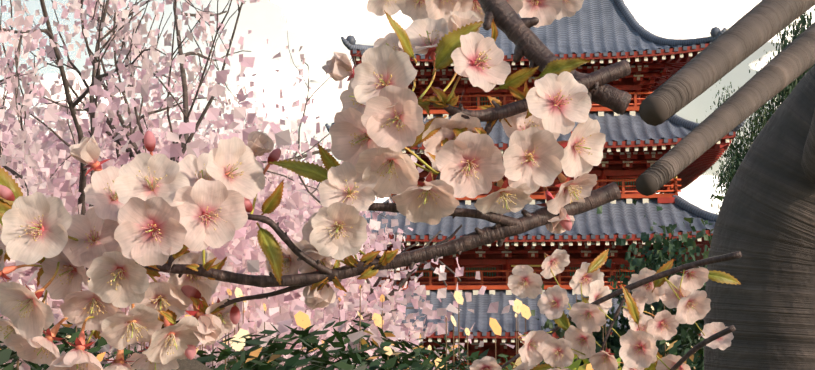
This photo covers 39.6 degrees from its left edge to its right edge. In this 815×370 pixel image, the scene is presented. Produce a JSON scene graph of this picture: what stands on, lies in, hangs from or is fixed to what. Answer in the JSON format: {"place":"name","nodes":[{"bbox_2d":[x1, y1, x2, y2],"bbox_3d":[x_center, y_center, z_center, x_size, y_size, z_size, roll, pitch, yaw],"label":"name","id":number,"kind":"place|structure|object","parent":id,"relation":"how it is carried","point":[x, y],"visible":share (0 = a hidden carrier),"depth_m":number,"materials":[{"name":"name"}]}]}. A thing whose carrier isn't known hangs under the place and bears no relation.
{"place":"outdoors","nodes":[
{"label":"outdoors","id":0,"kind":"place"},
{"bbox_2d":[0,0,305,143],"label":"sky","id":1,"kind":"structure","parent":0,"point":[49,2],"materials":[{"name":"white"}]},
{"bbox_2d":[0,0,631,369],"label":"cherry branch","id":2,"kind":"object","parent":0,"point":[151,215],"visible":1,"depth_m":0.53,"materials":[{"name":"pink plant"}]},
{"bbox_2d":[0,0,814,283],"bbox_3d":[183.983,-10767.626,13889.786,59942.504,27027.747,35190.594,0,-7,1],"label":"cloud","id":3,"kind":"structure","parent":0,"point":[267,22],"depth_m":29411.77,"materials":[{"name":"white"}]},
{"bbox_3d":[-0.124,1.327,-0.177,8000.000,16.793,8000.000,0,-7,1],"label":"ground","id":4,"kind":"structure","parent":0,"visible":0},
{"bbox_2d":[0,71,213,177],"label":"cherry tree","id":5,"kind":"object","parent":4,"relation":"on","point":[70,74],"depth_m":15.99,"materials":[{"name":"pink plant"}]},
{"bbox_2d":[8,99,215,142],"bbox_3d":[-6.537,1.446,23.727,9.426,7.532,10.367,0,-7,1],"label":"cherry tree","id":6,"kind":"object","parent":4,"relation":"on","point":[214,131],"depth_m":25.50,"materials":[{"name":"pink plant"}]},
{"bbox_2d":[124,348,211,369],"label":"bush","id":7,"kind":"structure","parent":4,"relation":"on","point":[189,364],"depth_m":6.06,"materials":[{"name":"green plant"}]},
{"bbox_2d":[29,24,347,322],"bbox_3d":[-4.261,1.829,16.582,7.036,8.007,9.218,0,-7,1],"label":"cherry tree","id":8,"kind":"object","parent":4,"relation":"on","point":[294,125],"depth_m":15.70,"materials":[{"name":"pink plant"}]},
{"bbox_2d":[0,51,411,323],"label":"cherry tree","id":9,"kind":"object","parent":4,"relation":"on","point":[87,99],"depth_m":16.55,"materials":[{"name":"pink plant"}]},
{"bbox_2d":[0,0,462,279],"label":"cherry tree","id":10,"kind":"object","parent":4,"relation":"on","point":[27,33],"visible":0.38,"depth_m":9.47,"materials":[{"name":"pink plant"}]},
{"bbox_2d":[24,53,485,369],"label":"cherry tree","id":11,"kind":"object","parent":4,"relation":"on","point":[367,286],"visible":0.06,"depth_m":12.87,"materials":[{"name":"pink plant"}]},
{"bbox_2d":[0,0,586,369],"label":"cherry tree","id":12,"kind":"object","parent":4,"relation":"on","point":[255,257],"visible":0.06,"depth_m":10.34,"materials":[{"name":"pink plant"}]},
{"bbox_2d":[133,43,461,362],"bbox_3d":[-2.233,1.716,18.839,6.261,8.095,10.380,0,-7,1],"label":"cherry tree","id":13,"kind":"object","parent":4,"relation":"on","point":[328,145],"depth_m":18.04,"materials":[{"name":"pink plant"}]},
{"bbox_2d":[0,279,703,369],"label":"terrace shrubs","id":14,"kind":"object","parent":4,"relation":"on","point":[250,358],"visible":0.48,"depth_m":8.73,"materials":[{"name":"green plant"}]},
{"bbox_2d":[325,0,745,369],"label":"pagoda","id":15,"kind":"object","parent":4,"relation":"on","point":[599,34],"visible":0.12,"depth_m":39.81,"materials":[{"name":"paint"}]},
{"bbox_2d":[522,194,723,369],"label":"evergreen tree","id":16,"kind":"object","parent":4,"relation":"on","point":[662,256],"visible":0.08,"depth_m":30.10,"materials":[{"name":"green plant"}]},
{"bbox_2d":[635,0,814,369],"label":"tree trunk","id":17,"kind":"object","parent":4,"relation":"on","point":[765,223],"visible":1,"depth_m":2.42,"materials":[{"name":"brown wood"}]},
{"bbox_2d":[367,0,741,369],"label":"cherry sprays","id":18,"kind":"object","parent":17,"relation":"attached to","point":[686,298],"visible":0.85,"depth_m":1.07,"materials":[{"name":"pink plant"}]},
{"bbox_2d":[696,79,770,213],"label":"evergreen tree","id":19,"kind":"object","parent":4,"relation":"on","point":[734,158],"visible":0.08,"depth_m":67.52,"materials":[{"name":"green plant"}]},
{"bbox_2d":[724,7,814,194],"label":"evergreen tree","id":20,"kind":"object","parent":4,"relation":"on","point":[783,94],"visible":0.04,"depth_m":43.74,"materials":[{"name":"green plant"}]}
]}

